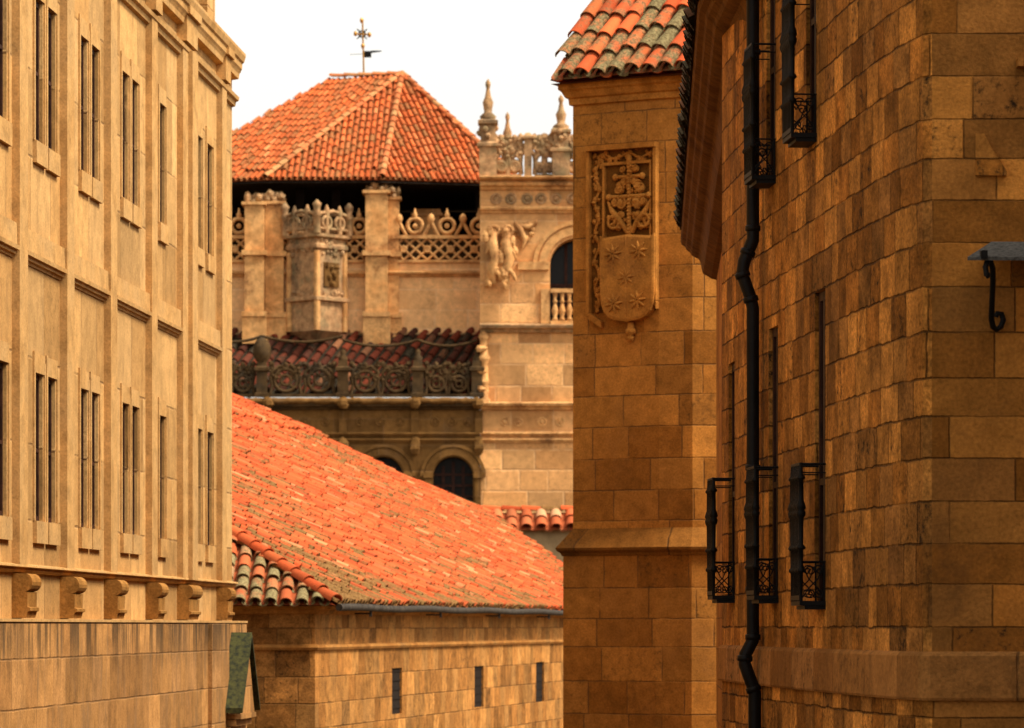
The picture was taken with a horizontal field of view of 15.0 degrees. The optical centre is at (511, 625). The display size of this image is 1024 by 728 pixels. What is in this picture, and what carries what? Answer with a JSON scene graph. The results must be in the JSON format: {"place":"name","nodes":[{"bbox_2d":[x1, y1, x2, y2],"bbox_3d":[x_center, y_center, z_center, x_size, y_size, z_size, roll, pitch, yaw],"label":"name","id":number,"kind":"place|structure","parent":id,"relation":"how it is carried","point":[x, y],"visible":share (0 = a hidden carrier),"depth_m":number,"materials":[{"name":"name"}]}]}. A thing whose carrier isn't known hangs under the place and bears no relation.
{"place":"outdoors","nodes":[
{"label":"outdoors","id":0,"kind":"place"},
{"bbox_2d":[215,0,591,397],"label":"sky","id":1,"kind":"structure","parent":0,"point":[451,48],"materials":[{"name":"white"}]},
{"bbox_3d":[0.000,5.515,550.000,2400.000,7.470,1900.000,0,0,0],"label":"ground","id":2,"kind":"structure","parent":0,"visible":0},
{"bbox_2d":[0,0,259,727],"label":"college building","id":3,"kind":"structure","parent":2,"relation":"on","point":[118,594],"depth_m":46.61,"materials":[{"name":"stone"}]},
{"bbox_2d":[0,340,11,539],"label":"window","id":4,"kind":"structure","parent":3,"relation":"in","point":[5,521],"depth_m":40.32,"materials":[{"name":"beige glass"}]},
{"bbox_2d":[0,0,11,146],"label":"window","id":5,"kind":"structure","parent":3,"relation":"in","point":[5,125],"depth_m":40.34,"materials":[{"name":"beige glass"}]},
{"bbox_2d":[33,351,47,543],"bbox_3d":[-5.122,-1.920,42.106,0.107,2.060,0.671,0,0,4],"label":"window","id":6,"kind":"structure","parent":3,"relation":"in","point":[40,529],"depth_m":42.27,"materials":[{"name":"beige stone"}]},
{"bbox_2d":[33,0,47,168],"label":"window","id":7,"kind":"structure","parent":3,"relation":"in","point":[40,151],"depth_m":42.30,"materials":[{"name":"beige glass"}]},
{"bbox_2d":[45,355,60,545],"bbox_3d":[-5.071,-1.920,42.835,0.148,2.060,0.693,0,0,0],"label":"window","id":8,"kind":"structure","parent":3,"relation":"in","point":[54,529],"depth_m":43.04,"materials":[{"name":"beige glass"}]},
{"bbox_2d":[45,0,60,176],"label":"window","id":9,"kind":"structure","parent":3,"relation":"in","point":[54,159],"depth_m":43.04,"materials":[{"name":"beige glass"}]},
{"bbox_2d":[78,368,91,548],"bbox_3d":[-4.939,-1.920,44.846,0.107,2.060,0.671,0,0,4],"label":"window","id":10,"kind":"structure","parent":3,"relation":"in","point":[84,534],"depth_m":44.95,"materials":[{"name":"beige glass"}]},
{"bbox_2d":[78,14,91,196],"bbox_3d":[-4.939,-5.980,44.846,0.107,2.020,0.671,0,0,4],"label":"window","id":11,"kind":"structure","parent":3,"relation":"in","point":[84,179],"depth_m":44.93,"materials":[{"name":"beige stone"}]},
{"bbox_2d":[89,372,102,549],"bbox_3d":[-4.890,-1.920,45.576,0.107,2.060,0.691,0,0,4],"label":"window","id":12,"kind":"structure","parent":3,"relation":"in","point":[95,386],"depth_m":45.78,"materials":[{"name":"beige stone"}]},
{"bbox_2d":[89,23,102,203],"bbox_3d":[-4.890,-5.980,45.576,0.107,2.020,0.691,0,0,4],"label":"window","id":13,"kind":"structure","parent":3,"relation":"in","point":[97,187],"depth_m":45.78,"materials":[{"name":"beige stone"}]},
{"bbox_2d":[120,383,132,553],"bbox_3d":[-4.748,-1.920,47.706,0.107,2.060,0.671,0,0,4],"label":"window","id":14,"kind":"structure","parent":3,"relation":"in","point":[126,540],"depth_m":47.88,"materials":[{"name":"beige stone"}]},
{"bbox_2d":[120,50,132,221],"bbox_3d":[-4.748,-5.980,47.706,0.107,2.020,0.671,0,0,4],"label":"window","id":15,"kind":"structure","parent":3,"relation":"in","point":[126,206],"depth_m":47.82,"materials":[{"name":"beige stone"}]},
{"bbox_2d":[130,387,141,554],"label":"window","id":16,"kind":"structure","parent":3,"relation":"in","point":[135,395],"depth_m":48.64,"materials":[{"name":"beige stone"}]},
{"bbox_2d":[130,59,141,228],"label":"window","id":17,"kind":"structure","parent":3,"relation":"in","point":[135,70],"depth_m":48.64,"materials":[{"name":"beige stone"}]},
{"bbox_2d":[158,397,168,557],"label":"window","id":18,"kind":"structure","parent":3,"relation":"in","point":[163,544],"depth_m":50.76,"materials":[{"name":"beige stone"}]},
{"bbox_2d":[158,84,168,244],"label":"window","id":19,"kind":"structure","parent":3,"relation":"in","point":[163,230],"depth_m":50.75,"materials":[{"name":"beige stone"}]},
{"bbox_2d":[198,413,204,561],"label":"window","id":20,"kind":"structure","parent":3,"relation":"in","point":[201,548],"depth_m":54.14,"materials":[{"name":"beige stone"}]},
{"bbox_2d":[198,120,204,267],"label":"window","id":21,"kind":"structure","parent":3,"relation":"in","point":[201,253],"depth_m":54.14,"materials":[{"name":"beige stone"}]},
{"bbox_2d":[205,415,215,562],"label":"window","id":22,"kind":"structure","parent":3,"relation":"in","point":[210,551],"depth_m":54.70,"materials":[{"name":"beige stone"}]},
{"bbox_2d":[205,126,215,274],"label":"window","id":23,"kind":"structure","parent":3,"relation":"in","point":[210,261],"depth_m":54.70,"materials":[{"name":"beige stone"}]},
{"bbox_2d":[232,393,562,727],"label":"tile roofed house","id":24,"kind":"structure","parent":2,"relation":"on","point":[371,592],"depth_m":81.78,"materials":[{"name":"tile"}]},
{"bbox_2d":[392,668,399,713],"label":"window","id":25,"kind":"structure","parent":24,"relation":"in","point":[395,671],"depth_m":75.72,"materials":[{"name":"grey glass"}]},
{"bbox_2d":[474,666,481,706],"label":"window","id":26,"kind":"structure","parent":24,"relation":"in","point":[477,669],"depth_m":84.83,"materials":[{"name":"grey glass"}]},
{"bbox_2d":[536,662,542,701],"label":"window","id":27,"kind":"structure","parent":24,"relation":"in","point":[539,672],"depth_m":93.21,"materials":[{"name":"grey glass"}]},
{"bbox_2d":[232,18,572,512],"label":"renaissance palace","id":28,"kind":"structure","parent":2,"relation":"on","point":[401,233],"depth_m":135.56,"materials":[{"name":"stone"}]},
{"bbox_2d":[361,444,415,476],"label":"window","id":29,"kind":"structure","parent":28,"relation":"in","point":[389,462],"depth_m":133.94,"materials":[{"name":"beige stone"}]},
{"bbox_2d":[420,444,485,504],"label":"window","id":30,"kind":"structure","parent":28,"relation":"in","point":[453,475],"depth_m":134.50,"materials":[{"name":"beige stone"}]},
{"bbox_2d":[550,241,572,323],"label":"window","id":31,"kind":"structure","parent":28,"relation":"in","point":[561,263],"depth_m":134.90,"materials":[{"name":"black glass"}]},
{"bbox_2d":[482,505,572,561],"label":"yard wall","id":32,"kind":"structure","parent":2,"relation":"on","point":[551,530],"depth_m":123.50,"materials":[{"name":"tile"}]},
{"bbox_2d":[550,0,715,727],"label":"church tower","id":33,"kind":"structure","parent":2,"relation":"on","point":[639,629],"depth_m":60.15,"materials":[{"name":"stone"}]},
{"bbox_2d":[673,0,745,727],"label":"eaved house","id":34,"kind":"structure","parent":2,"relation":"on","point":[707,24],"depth_m":45.45,"materials":[{"name":"stone"}]},
{"bbox_2d":[705,0,1023,727],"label":"stone manor","id":35,"kind":"structure","parent":2,"relation":"on","point":[872,561],"depth_m":27.47,"materials":[{"name":"brown stone"}]},
{"bbox_2d":[732,363,734,595],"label":"window","id":36,"kind":"structure","parent":35,"relation":"in","point":[733,365],"depth_m":34.99,"materials":[{"name":"black glass"}]},
{"bbox_2d":[770,0,774,174],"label":"window","id":37,"kind":"structure","parent":35,"relation":"in","point":[772,2],"depth_m":32.29,"materials":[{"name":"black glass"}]},
{"bbox_2d":[773,327,777,594],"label":"window","id":38,"kind":"structure","parent":35,"relation":"in","point":[775,331],"depth_m":32.16,"materials":[{"name":"black glass"}]},
{"bbox_2d":[810,0,815,132],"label":"window","id":39,"kind":"structure","parent":35,"relation":"in","point":[812,2],"depth_m":30.24,"materials":[{"name":"black glass"}]},
{"bbox_2d":[819,291,824,600],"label":"window","id":40,"kind":"structure","parent":35,"relation":"in","point":[821,295],"depth_m":29.82,"materials":[{"name":"black glass"}]}
]}

